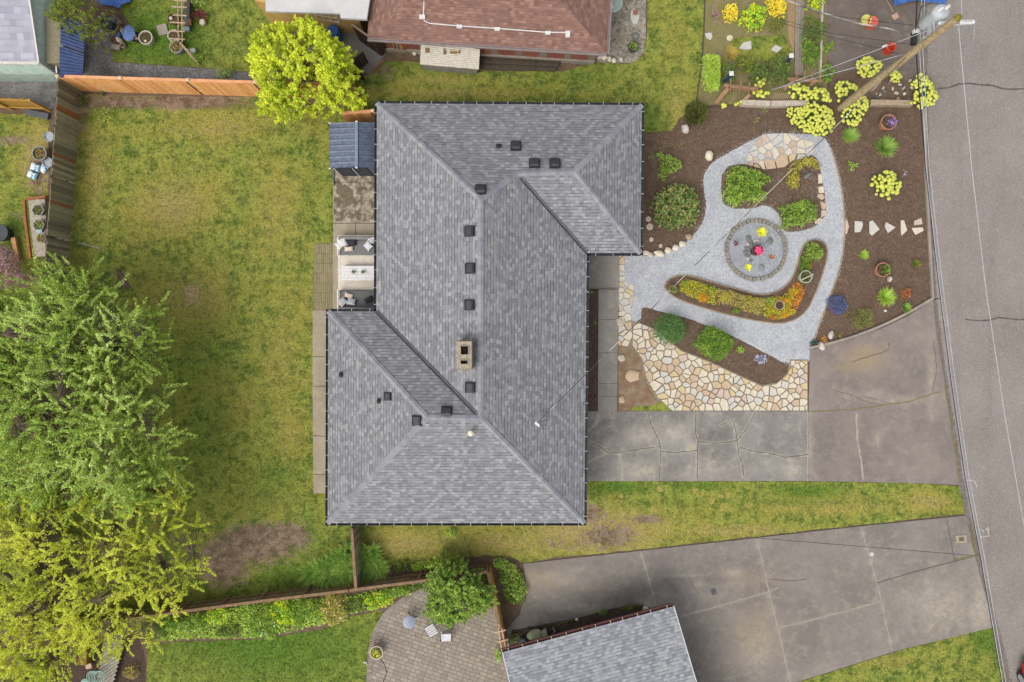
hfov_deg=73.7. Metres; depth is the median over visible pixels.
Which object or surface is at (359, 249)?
outdoor sofa
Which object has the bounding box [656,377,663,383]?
flagstone
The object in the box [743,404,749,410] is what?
flagstone
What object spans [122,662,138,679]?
shrub
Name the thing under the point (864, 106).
euphorbia
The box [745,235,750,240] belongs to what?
rock
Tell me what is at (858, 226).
stepping stone
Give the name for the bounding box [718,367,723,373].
flagstone
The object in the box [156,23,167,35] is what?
paving slab
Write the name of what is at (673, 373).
flagstone
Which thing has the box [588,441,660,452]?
driveway crack
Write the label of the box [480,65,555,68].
board
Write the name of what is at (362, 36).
timber screen
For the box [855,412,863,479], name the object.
apron crack
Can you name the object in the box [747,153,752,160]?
flagstone
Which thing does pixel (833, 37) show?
wire
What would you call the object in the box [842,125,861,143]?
grass tuft
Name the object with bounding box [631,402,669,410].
grass patch
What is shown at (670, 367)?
flagstone
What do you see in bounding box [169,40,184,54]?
potted plant
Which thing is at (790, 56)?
garden post
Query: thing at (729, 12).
shrub
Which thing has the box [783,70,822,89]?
timber trellis
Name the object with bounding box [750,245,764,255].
potted plant
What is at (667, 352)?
flagstone
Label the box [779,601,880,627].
driveway joint
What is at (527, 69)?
board
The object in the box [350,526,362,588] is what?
gate fence
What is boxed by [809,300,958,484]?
driveway apron
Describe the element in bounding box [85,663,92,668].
brick
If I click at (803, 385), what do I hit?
flagstone
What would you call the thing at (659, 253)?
edging stone
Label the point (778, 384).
flagstone
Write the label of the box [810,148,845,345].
path edging
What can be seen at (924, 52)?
road edge
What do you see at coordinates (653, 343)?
flagstone
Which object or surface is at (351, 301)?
throw pillow
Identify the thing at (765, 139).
flagstone
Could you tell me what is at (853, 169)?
shrub
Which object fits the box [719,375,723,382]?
flagstone
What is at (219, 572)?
soil crumb
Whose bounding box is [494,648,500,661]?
shrub
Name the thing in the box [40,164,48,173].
soil bag
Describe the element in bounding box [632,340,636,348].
flagstone
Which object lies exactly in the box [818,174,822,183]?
flagstone
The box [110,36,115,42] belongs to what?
potted plant
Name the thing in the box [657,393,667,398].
flagstone
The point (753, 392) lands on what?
flagstone
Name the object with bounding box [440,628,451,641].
patio chair
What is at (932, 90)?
euphorbia
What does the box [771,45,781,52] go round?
stepping stone
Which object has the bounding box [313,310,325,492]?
walk
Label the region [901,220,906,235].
stepping stone
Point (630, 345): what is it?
patio sand
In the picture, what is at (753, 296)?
mulch
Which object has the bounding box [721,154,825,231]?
island bed
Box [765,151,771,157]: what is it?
flagstone
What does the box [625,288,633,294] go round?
flagstone
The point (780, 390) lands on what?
flagstone
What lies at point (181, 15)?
rustic arbour
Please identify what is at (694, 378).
flagstone
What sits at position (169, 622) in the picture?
border plant
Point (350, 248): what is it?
throw pillow
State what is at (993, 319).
tar seam
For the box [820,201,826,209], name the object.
flagstone
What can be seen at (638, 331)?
flagstone
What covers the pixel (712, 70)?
hedge
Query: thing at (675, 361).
flagstone
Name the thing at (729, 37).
stepping stone
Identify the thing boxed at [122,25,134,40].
patio umbrella
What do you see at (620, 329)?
flagstone
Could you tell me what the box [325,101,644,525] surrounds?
house
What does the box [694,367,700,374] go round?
flagstone
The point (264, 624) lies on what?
border plant
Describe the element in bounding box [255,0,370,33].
flat roof annex
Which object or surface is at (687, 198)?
shrub
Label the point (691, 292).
sedum
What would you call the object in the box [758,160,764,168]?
flagstone
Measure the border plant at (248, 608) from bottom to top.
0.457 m
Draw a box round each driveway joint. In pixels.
[640,551,656,606]
[680,587,778,616]
[757,541,790,681]
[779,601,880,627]
[807,411,807,480]
[860,527,891,649]
[878,557,970,582]
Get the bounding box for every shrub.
[0,244,29,281]
[23,655,53,681]
[77,95,89,105]
[93,106,117,122]
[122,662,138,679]
[140,619,167,640]
[190,0,205,9]
[192,9,208,20]
[194,54,207,63]
[215,69,233,78]
[394,560,412,573]
[493,557,502,567]
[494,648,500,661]
[496,557,527,604]
[505,588,525,604]
[508,631,519,643]
[595,608,607,614]
[618,602,642,609]
[649,183,700,230]
[651,312,685,345]
[655,151,681,181]
[683,101,708,125]
[690,324,734,361]
[718,61,736,83]
[721,3,738,22]
[721,165,770,207]
[733,55,755,73]
[736,345,744,353]
[738,1,766,33]
[748,62,768,82]
[755,355,766,363]
[764,0,786,20]
[765,55,791,87]
[768,17,784,34]
[777,198,817,230]
[785,156,820,190]
[800,15,827,45]
[800,36,820,67]
[803,241,823,260]
[804,0,824,10]
[808,339,819,347]
[817,64,834,83]
[822,41,834,54]
[825,295,848,314]
[848,161,857,170]
[850,309,874,329]
[901,288,910,297]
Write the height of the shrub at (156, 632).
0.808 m
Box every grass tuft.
[725,45,739,60]
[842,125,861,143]
[858,250,869,259]
[874,134,898,157]
[877,287,898,306]
[901,302,913,313]
[912,259,922,267]
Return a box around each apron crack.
[809,391,940,411]
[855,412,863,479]
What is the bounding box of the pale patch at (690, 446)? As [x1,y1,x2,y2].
[686,443,694,449]
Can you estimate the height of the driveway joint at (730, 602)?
0.001 m
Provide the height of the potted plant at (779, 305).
0.350 m
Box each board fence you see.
[36,582,353,631]
[349,562,488,591]
[487,563,505,647]
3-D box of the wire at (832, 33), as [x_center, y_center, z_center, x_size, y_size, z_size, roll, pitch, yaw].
[13.766,-13.415,29.500,6.421,1.417,0.255,18,90,0]
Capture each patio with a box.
[333,168,373,308]
[372,581,508,681]
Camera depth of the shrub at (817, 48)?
34.81 m
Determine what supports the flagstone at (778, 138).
on the gravel path at (659, 266)
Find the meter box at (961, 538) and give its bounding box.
[956,535,966,542]
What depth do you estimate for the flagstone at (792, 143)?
35.14 m
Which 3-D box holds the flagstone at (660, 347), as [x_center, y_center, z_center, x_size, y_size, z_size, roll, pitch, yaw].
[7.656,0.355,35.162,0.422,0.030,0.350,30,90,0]
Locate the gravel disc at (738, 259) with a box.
[728,223,782,277]
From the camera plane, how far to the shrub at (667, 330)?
34.39 m
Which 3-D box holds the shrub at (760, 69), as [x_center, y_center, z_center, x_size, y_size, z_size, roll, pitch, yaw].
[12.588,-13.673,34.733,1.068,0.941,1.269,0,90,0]
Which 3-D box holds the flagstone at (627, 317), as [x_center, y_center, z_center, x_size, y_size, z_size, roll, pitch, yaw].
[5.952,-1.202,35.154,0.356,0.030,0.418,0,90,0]
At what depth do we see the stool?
34.93 m
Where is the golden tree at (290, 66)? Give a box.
[244,14,368,124]
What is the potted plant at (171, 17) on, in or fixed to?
on the lawn at (219, 48)
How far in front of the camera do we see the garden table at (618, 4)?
34.68 m
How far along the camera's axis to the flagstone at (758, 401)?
35.14 m
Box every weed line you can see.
[944,383,959,482]
[970,526,977,562]
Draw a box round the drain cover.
[710,588,716,594]
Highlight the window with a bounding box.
[314,14,339,22]
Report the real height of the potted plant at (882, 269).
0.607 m
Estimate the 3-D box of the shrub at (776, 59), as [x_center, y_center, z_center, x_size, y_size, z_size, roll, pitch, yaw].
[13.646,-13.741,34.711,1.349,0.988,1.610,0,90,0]
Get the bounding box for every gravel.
[0,81,55,109]
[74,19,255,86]
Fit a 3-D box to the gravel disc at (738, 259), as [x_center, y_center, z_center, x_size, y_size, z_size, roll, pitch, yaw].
[12.556,-4.686,35.163,2.856,0.030,2.856,0,90,0]
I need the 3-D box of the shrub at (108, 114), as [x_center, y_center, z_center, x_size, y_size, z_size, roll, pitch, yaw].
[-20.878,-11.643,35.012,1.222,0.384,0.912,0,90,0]
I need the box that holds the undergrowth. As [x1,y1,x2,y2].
[158,583,420,641]
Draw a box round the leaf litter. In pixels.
[78,98,317,581]
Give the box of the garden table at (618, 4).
[611,0,622,14]
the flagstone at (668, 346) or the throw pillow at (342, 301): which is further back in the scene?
the flagstone at (668, 346)
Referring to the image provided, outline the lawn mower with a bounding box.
[520,627,552,642]
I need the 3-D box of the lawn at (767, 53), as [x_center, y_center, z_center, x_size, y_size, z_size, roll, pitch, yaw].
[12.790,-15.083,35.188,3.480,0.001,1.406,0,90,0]
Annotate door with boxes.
[335,168,372,175]
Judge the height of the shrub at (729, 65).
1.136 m
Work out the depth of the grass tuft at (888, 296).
34.92 m
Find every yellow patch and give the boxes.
[301,378,307,385]
[708,498,714,504]
[720,502,728,511]
[746,502,752,508]
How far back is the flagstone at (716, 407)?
35.15 m
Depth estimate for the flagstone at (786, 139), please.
35.14 m
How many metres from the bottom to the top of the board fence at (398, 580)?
1.450 m
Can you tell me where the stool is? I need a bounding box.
[199,19,206,26]
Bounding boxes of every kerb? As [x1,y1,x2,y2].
[810,297,934,348]
[923,108,933,296]
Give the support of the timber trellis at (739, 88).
on the garden soil at (719, 28)
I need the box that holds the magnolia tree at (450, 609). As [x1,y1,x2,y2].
[421,548,499,629]
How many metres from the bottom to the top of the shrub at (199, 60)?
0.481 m
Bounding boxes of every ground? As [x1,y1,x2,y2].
[0,0,1004,681]
[55,626,145,681]
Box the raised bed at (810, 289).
[666,240,826,322]
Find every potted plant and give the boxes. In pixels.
[32,146,51,160]
[32,204,45,215]
[33,220,46,229]
[35,234,45,242]
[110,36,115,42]
[120,42,126,48]
[132,32,140,42]
[138,30,154,45]
[167,13,179,25]
[167,29,181,40]
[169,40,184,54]
[369,644,382,659]
[628,41,638,52]
[668,285,677,293]
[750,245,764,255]
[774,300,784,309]
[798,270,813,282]
[874,262,890,276]
[878,114,897,129]
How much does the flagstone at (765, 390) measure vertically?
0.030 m
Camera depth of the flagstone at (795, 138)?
35.14 m
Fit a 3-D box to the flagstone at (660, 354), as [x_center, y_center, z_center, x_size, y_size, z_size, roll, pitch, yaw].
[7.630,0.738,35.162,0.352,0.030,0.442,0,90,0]
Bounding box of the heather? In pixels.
[715,288,765,315]
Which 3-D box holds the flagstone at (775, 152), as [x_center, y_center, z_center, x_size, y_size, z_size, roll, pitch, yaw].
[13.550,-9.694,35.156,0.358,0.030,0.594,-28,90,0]
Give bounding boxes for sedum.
[679,278,716,304]
[763,293,793,319]
[775,281,804,319]
[798,254,812,271]
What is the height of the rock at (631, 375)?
0.171 m
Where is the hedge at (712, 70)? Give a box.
[700,53,720,93]
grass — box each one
[183,285,199,303]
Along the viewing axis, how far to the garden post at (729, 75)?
34.27 m
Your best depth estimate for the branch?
35.13 m
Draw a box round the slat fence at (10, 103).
[0,98,51,111]
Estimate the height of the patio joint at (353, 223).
0.001 m
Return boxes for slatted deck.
[96,625,128,681]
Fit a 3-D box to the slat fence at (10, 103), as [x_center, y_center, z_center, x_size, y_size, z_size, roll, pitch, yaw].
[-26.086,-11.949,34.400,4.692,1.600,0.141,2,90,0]
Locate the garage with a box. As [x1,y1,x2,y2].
[501,602,696,681]
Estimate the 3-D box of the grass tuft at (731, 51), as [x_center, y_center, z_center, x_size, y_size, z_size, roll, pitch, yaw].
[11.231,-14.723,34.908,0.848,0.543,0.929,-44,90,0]
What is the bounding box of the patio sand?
[618,319,807,410]
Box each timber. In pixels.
[11,237,20,257]
[179,42,199,64]
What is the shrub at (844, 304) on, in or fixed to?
on the mulch bed at (839, 147)
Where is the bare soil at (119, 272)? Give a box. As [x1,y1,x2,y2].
[115,267,130,289]
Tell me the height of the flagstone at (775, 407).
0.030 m
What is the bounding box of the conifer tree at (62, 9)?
[43,0,115,51]
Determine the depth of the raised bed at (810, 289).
35.11 m
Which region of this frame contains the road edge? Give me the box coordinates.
[921,1,1011,681]
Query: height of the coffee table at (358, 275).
0.380 m
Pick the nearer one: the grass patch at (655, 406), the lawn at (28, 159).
the grass patch at (655, 406)
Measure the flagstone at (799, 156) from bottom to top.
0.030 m
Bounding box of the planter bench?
[22,195,50,257]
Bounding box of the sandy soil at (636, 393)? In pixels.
[618,345,659,410]
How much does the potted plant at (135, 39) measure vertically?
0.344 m
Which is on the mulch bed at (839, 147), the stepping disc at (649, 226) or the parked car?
the stepping disc at (649, 226)
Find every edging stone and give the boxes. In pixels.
[654,250,664,256]
[665,247,671,252]
[672,244,678,250]
[679,241,685,246]
[685,233,691,239]
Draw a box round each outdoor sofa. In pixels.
[337,236,373,255]
[337,289,373,308]
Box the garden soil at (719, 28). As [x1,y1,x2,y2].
[697,0,826,104]
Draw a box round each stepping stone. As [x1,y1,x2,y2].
[630,9,638,24]
[705,33,711,39]
[727,35,732,40]
[739,41,751,49]
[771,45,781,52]
[843,220,848,233]
[855,221,862,231]
[869,220,878,234]
[885,222,894,232]
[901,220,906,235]
[912,227,923,234]
[914,218,922,224]
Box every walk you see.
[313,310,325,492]
[598,289,617,410]
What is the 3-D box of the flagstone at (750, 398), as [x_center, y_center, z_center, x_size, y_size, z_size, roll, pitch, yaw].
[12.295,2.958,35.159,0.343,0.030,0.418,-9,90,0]
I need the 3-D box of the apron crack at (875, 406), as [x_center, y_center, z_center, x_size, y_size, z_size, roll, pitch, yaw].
[18.719,3.265,35.151,6.920,0.001,0.326,-9,90,0]
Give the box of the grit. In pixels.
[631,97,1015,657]
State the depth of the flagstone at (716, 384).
35.15 m
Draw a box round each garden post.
[722,71,733,83]
[784,53,793,65]
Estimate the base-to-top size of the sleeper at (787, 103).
0.340 m
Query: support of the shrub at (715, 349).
on the shrub bed at (772, 370)
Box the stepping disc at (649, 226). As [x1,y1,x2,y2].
[646,223,652,229]
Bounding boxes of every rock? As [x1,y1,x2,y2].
[617,318,624,326]
[618,354,624,361]
[618,396,624,402]
[625,370,638,381]
[633,32,638,39]
[681,124,688,133]
[705,150,712,160]
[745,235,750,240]
[759,264,764,270]
[767,237,772,243]
[804,172,811,178]
[818,342,824,349]
[828,331,833,338]
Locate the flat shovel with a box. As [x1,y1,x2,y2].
[887,1,898,19]
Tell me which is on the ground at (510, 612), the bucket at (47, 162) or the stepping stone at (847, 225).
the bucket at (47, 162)
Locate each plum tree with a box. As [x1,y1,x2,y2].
[0,249,196,530]
[0,458,215,681]
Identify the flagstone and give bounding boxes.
[618,326,625,332]
[619,256,624,264]
[619,299,628,304]
[622,340,629,345]
[624,305,630,312]
[624,314,630,321]
[624,331,631,339]
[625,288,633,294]
[625,321,631,330]
[629,296,633,304]
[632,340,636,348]
[633,324,641,328]
[633,329,641,335]
[637,348,646,352]
[638,340,644,347]
[639,353,646,361]
[643,330,649,338]
[645,360,652,368]
[646,371,651,381]
[650,339,657,346]
[650,354,658,360]
[650,380,661,390]
[653,371,659,379]
[654,360,661,368]
[656,344,664,349]
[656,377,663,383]
[656,386,663,393]
[657,351,663,359]
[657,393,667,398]
[660,364,666,370]
[661,371,667,376]
[662,357,671,363]
[664,349,670,355]
[664,375,670,382]
[665,342,674,348]
[667,364,673,372]
[668,398,673,403]
[669,382,674,388]
[670,371,677,376]
[670,389,675,397]
[671,349,677,357]
[672,358,679,365]
[674,380,680,387]
[675,366,682,373]
[675,404,682,410]
[676,347,684,354]
[678,386,684,393]
[679,354,687,361]
[683,369,690,374]
[684,401,691,406]
[685,360,690,367]
[686,394,694,400]
[688,354,696,359]
[690,375,698,381]
[690,388,696,395]
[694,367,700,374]
[695,358,702,366]
[695,399,702,405]
[696,392,702,399]
[699,369,707,376]
[699,404,704,410]
[700,377,709,382]
[702,396,708,402]
[703,364,709,370]
[706,403,712,410]
[707,382,712,390]
[708,372,713,380]
[712,381,720,387]
[713,403,720,410]
[717,388,723,397]
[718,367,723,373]
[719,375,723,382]
[720,398,728,410]
[722,380,731,388]
[724,390,729,398]
[728,397,733,404]
[729,402,736,409]
[732,406,742,410]
[734,376,739,382]
[736,391,742,395]
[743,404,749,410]
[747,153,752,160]
[747,395,753,402]
[749,145,757,151]
[749,401,755,409]
[750,150,757,156]
[750,389,756,396]
[754,384,762,390]
[754,397,761,404]
[755,137,760,146]
[757,390,763,397]
[758,146,765,153]
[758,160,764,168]
[761,401,766,408]
[762,134,769,144]
[762,385,768,394]
[764,142,773,149]
[764,158,775,168]
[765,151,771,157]
[767,134,777,139]
[767,402,772,410]
[770,386,776,395]
[771,403,779,410]
[772,147,778,158]
[772,380,781,387]
[773,133,782,144]
[776,154,788,167]
[777,387,785,394]
[780,391,787,397]
[781,380,788,388]
[782,399,787,406]
[783,133,790,143]
[785,148,791,154]
[787,394,793,401]
[788,133,799,140]
[788,383,796,387]
[789,141,795,146]
[789,153,795,161]
[792,392,799,397]
[792,400,798,405]
[796,154,806,159]
[796,385,801,393]
[797,139,804,147]
[797,147,804,153]
[797,369,803,375]
[800,373,806,380]
[800,390,806,398]
[800,399,806,405]
[801,382,806,388]
[804,140,812,147]
[806,146,813,156]
[814,218,821,223]
[817,194,823,199]
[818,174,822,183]
[818,186,823,192]
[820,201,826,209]
[821,210,826,216]
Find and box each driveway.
[506,516,993,681]
[587,411,806,480]
[827,0,921,80]
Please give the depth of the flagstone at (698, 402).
35.15 m
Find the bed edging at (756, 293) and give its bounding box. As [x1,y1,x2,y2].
[664,239,827,323]
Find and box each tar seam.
[938,83,1023,89]
[965,317,1023,320]
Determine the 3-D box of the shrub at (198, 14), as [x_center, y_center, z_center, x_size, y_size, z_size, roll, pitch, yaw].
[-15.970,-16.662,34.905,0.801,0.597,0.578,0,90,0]
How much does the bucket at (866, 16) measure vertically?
0.430 m
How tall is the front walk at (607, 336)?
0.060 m
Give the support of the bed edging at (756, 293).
on the gravel path at (659, 266)
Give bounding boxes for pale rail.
[818,0,823,76]
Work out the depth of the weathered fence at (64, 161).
34.24 m
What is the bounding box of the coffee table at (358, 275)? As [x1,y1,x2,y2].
[342,266,373,280]
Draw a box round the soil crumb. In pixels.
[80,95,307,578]
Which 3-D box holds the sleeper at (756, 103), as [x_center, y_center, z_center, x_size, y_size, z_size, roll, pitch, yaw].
[12.476,-12.164,35.020,1.446,0.340,0.280,3,90,0]
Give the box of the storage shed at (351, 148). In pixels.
[328,121,373,176]
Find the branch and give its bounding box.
[78,242,100,248]
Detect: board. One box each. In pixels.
[479,67,555,70]
[480,56,559,62]
[480,58,558,63]
[480,60,558,65]
[480,61,557,66]
[480,64,556,68]
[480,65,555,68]
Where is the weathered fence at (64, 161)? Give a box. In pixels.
[33,73,80,617]
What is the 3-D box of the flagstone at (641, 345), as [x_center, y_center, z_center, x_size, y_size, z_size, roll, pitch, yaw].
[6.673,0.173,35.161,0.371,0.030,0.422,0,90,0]
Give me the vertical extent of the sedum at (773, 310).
0.290 m
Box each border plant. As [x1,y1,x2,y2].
[153,604,184,630]
[177,611,207,633]
[202,608,234,624]
[215,621,241,637]
[235,603,261,616]
[248,605,281,639]
[268,600,296,624]
[290,597,319,627]
[319,593,347,626]
[342,598,368,614]
[361,591,393,610]
[379,585,413,598]
[402,582,426,592]
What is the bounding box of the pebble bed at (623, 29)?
[595,0,645,62]
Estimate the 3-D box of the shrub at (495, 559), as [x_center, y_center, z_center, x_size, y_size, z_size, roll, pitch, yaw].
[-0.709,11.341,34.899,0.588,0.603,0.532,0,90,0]
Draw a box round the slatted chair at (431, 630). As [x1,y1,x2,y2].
[425,622,437,636]
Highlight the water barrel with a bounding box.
[327,25,342,40]
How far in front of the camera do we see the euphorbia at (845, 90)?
34.63 m
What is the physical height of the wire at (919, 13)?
1.021 m
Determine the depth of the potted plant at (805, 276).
34.73 m
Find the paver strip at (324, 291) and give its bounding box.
[313,243,332,309]
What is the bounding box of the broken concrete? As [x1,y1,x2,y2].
[334,174,373,222]
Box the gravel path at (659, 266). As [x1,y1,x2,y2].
[618,133,843,362]
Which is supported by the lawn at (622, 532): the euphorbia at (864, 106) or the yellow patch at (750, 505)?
the yellow patch at (750, 505)
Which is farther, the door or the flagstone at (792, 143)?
the flagstone at (792, 143)
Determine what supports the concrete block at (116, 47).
on the lawn at (219, 48)
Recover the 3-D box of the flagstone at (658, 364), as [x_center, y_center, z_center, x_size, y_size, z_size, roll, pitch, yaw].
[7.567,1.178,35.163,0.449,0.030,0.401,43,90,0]
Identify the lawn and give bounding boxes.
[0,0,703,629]
[0,113,48,277]
[112,0,326,71]
[146,610,382,681]
[360,481,964,566]
[727,35,792,61]
[801,628,1003,681]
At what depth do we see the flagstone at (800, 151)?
35.14 m
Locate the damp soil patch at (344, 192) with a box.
[336,184,353,205]
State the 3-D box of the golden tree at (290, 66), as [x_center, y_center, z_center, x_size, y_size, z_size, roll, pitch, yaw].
[-9.892,-12.806,32.938,5.862,4.576,5.012,0,90,0]
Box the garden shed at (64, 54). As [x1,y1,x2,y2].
[46,17,84,77]
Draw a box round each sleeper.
[740,99,770,107]
[769,100,808,107]
[868,99,912,107]
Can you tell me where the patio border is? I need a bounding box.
[366,586,426,681]
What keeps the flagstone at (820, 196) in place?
on the island bed at (807, 188)
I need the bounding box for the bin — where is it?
[0,224,13,241]
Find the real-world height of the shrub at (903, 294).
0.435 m
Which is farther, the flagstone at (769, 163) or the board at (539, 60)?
the flagstone at (769, 163)
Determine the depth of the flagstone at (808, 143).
35.14 m
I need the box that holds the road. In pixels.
[927,0,1023,681]
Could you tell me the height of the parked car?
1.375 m
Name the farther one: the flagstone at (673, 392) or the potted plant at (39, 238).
the flagstone at (673, 392)
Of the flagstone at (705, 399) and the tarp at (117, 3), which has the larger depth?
the flagstone at (705, 399)
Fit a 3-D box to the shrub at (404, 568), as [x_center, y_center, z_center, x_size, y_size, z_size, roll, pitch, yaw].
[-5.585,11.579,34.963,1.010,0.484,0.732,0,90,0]
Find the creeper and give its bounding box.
[410,557,446,570]
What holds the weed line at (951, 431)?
on the driveway apron
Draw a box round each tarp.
[98,0,130,7]
[894,0,946,5]
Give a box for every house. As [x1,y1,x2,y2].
[0,0,59,81]
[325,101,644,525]
[367,0,611,64]
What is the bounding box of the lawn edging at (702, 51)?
[696,0,704,100]
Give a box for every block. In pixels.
[111,44,121,50]
[183,26,190,31]
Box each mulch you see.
[668,240,825,321]
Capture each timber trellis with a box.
[495,617,507,650]
[714,78,758,106]
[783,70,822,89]
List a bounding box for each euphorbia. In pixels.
[752,89,769,97]
[754,77,766,87]
[786,107,805,131]
[788,83,831,102]
[800,101,835,136]
[833,81,857,101]
[840,96,868,126]
[856,56,882,77]
[870,170,901,199]
[889,70,902,82]
[910,73,938,109]
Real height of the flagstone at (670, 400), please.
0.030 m
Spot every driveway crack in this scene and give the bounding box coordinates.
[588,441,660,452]
[647,412,660,479]
[695,418,697,480]
[702,412,755,442]
[740,447,807,457]
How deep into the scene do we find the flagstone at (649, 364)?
35.15 m
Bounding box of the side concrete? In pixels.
[339,17,386,74]
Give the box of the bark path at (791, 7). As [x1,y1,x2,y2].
[787,0,795,52]
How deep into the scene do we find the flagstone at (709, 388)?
35.15 m
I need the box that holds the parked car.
[1016,662,1023,681]
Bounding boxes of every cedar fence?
[55,74,358,98]
[339,109,373,121]
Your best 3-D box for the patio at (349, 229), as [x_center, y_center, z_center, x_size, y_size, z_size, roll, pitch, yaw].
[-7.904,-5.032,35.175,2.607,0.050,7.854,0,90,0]
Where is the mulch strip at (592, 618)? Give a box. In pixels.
[509,604,648,645]
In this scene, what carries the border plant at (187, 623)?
on the ground at (510, 612)
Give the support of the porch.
on the ground at (510, 612)
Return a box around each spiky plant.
[745,263,751,270]
[757,227,766,236]
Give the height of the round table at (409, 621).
0.728 m
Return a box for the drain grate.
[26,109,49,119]
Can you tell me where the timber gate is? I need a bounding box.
[376,42,386,55]
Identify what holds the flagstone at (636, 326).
on the patio sand
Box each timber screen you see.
[351,24,380,55]
[352,51,368,69]
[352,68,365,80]
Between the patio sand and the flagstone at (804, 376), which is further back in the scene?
the patio sand
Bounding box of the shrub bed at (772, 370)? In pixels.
[641,307,786,383]
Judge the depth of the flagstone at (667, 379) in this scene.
35.15 m
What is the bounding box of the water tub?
[100,14,121,34]
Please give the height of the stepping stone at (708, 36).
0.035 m
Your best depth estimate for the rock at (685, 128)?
34.95 m
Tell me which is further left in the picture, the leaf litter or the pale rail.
the leaf litter
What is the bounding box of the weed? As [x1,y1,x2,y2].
[445,528,456,538]
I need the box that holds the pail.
[114,32,122,38]
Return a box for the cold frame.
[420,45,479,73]
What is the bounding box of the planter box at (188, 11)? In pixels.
[184,0,191,27]
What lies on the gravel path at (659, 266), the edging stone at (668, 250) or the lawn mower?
the edging stone at (668, 250)
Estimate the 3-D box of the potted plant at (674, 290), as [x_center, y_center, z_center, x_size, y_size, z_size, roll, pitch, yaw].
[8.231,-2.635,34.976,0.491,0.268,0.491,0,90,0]
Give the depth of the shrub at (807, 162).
34.86 m
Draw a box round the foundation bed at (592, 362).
[588,289,597,410]
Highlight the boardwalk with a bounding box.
[794,0,803,74]
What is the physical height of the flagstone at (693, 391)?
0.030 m
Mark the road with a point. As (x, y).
(993, 54)
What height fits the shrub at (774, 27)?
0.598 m
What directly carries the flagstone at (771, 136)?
on the gravel path at (659, 266)
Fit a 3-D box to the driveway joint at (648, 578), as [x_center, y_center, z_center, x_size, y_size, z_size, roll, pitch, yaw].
[7.038,12.273,35.154,0.070,0.001,3.060,-16,90,0]
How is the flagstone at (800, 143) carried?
on the gravel path at (659, 266)
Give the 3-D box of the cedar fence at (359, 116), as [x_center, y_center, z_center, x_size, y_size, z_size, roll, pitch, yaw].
[-7.639,-11.286,34.355,1.713,1.690,0.160,-4,90,0]
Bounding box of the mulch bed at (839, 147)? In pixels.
[617,102,930,410]
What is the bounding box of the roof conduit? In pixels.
[419,3,569,37]
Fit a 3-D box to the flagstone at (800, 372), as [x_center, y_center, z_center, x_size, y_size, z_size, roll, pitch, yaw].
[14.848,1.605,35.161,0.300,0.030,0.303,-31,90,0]
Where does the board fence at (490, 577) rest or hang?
on the ground at (510, 612)
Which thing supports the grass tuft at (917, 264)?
on the mulch bed at (839, 147)
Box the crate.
[78,646,92,664]
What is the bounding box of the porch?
[589,256,618,288]
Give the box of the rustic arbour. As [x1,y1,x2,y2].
[169,0,186,41]
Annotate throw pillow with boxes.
[337,238,347,245]
[339,296,347,306]
[344,246,352,251]
[344,292,353,298]
[346,240,355,245]
[347,298,355,304]
[363,240,372,251]
[364,296,373,303]
[368,237,373,243]
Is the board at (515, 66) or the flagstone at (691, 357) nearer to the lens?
the board at (515, 66)
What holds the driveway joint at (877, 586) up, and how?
on the driveway at (721, 646)
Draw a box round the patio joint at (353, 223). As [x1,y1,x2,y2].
[333,223,373,223]
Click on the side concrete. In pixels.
(374, 58)
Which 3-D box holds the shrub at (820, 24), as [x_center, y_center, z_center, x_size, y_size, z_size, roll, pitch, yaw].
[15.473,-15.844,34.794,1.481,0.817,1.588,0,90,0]
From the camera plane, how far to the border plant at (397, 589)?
34.93 m
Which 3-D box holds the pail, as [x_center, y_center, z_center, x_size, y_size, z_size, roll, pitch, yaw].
[-20.176,-15.680,35.030,0.294,0.300,0.294,0,90,0]
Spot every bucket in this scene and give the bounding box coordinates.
[42,157,51,167]
[44,131,53,141]
[860,14,871,25]
[865,16,877,29]
[883,42,895,54]
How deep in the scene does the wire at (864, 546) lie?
34.20 m
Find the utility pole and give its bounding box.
[837,4,974,111]
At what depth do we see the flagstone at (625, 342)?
35.14 m
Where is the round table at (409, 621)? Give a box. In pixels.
[403,612,416,628]
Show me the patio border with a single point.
(390, 609)
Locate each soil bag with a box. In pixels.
[27,170,37,179]
[30,162,41,171]
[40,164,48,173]
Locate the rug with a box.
[338,255,373,289]
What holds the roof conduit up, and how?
on the brick house at (586, 24)
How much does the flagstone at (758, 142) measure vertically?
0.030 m
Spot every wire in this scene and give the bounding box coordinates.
[538,57,905,421]
[755,12,906,43]
[761,538,975,555]
[770,19,897,53]
[771,54,902,89]
[778,28,932,87]
[785,0,910,36]
[801,6,908,24]
[915,0,1001,681]
[915,2,932,29]
[919,0,1002,681]
[923,0,1005,681]
[958,0,1023,524]
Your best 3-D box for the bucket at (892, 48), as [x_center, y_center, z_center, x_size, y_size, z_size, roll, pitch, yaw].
[19.319,-14.970,34.965,0.495,0.430,0.495,0,90,0]
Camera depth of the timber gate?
34.49 m
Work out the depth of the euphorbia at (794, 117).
34.77 m
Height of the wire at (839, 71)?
5.565 m

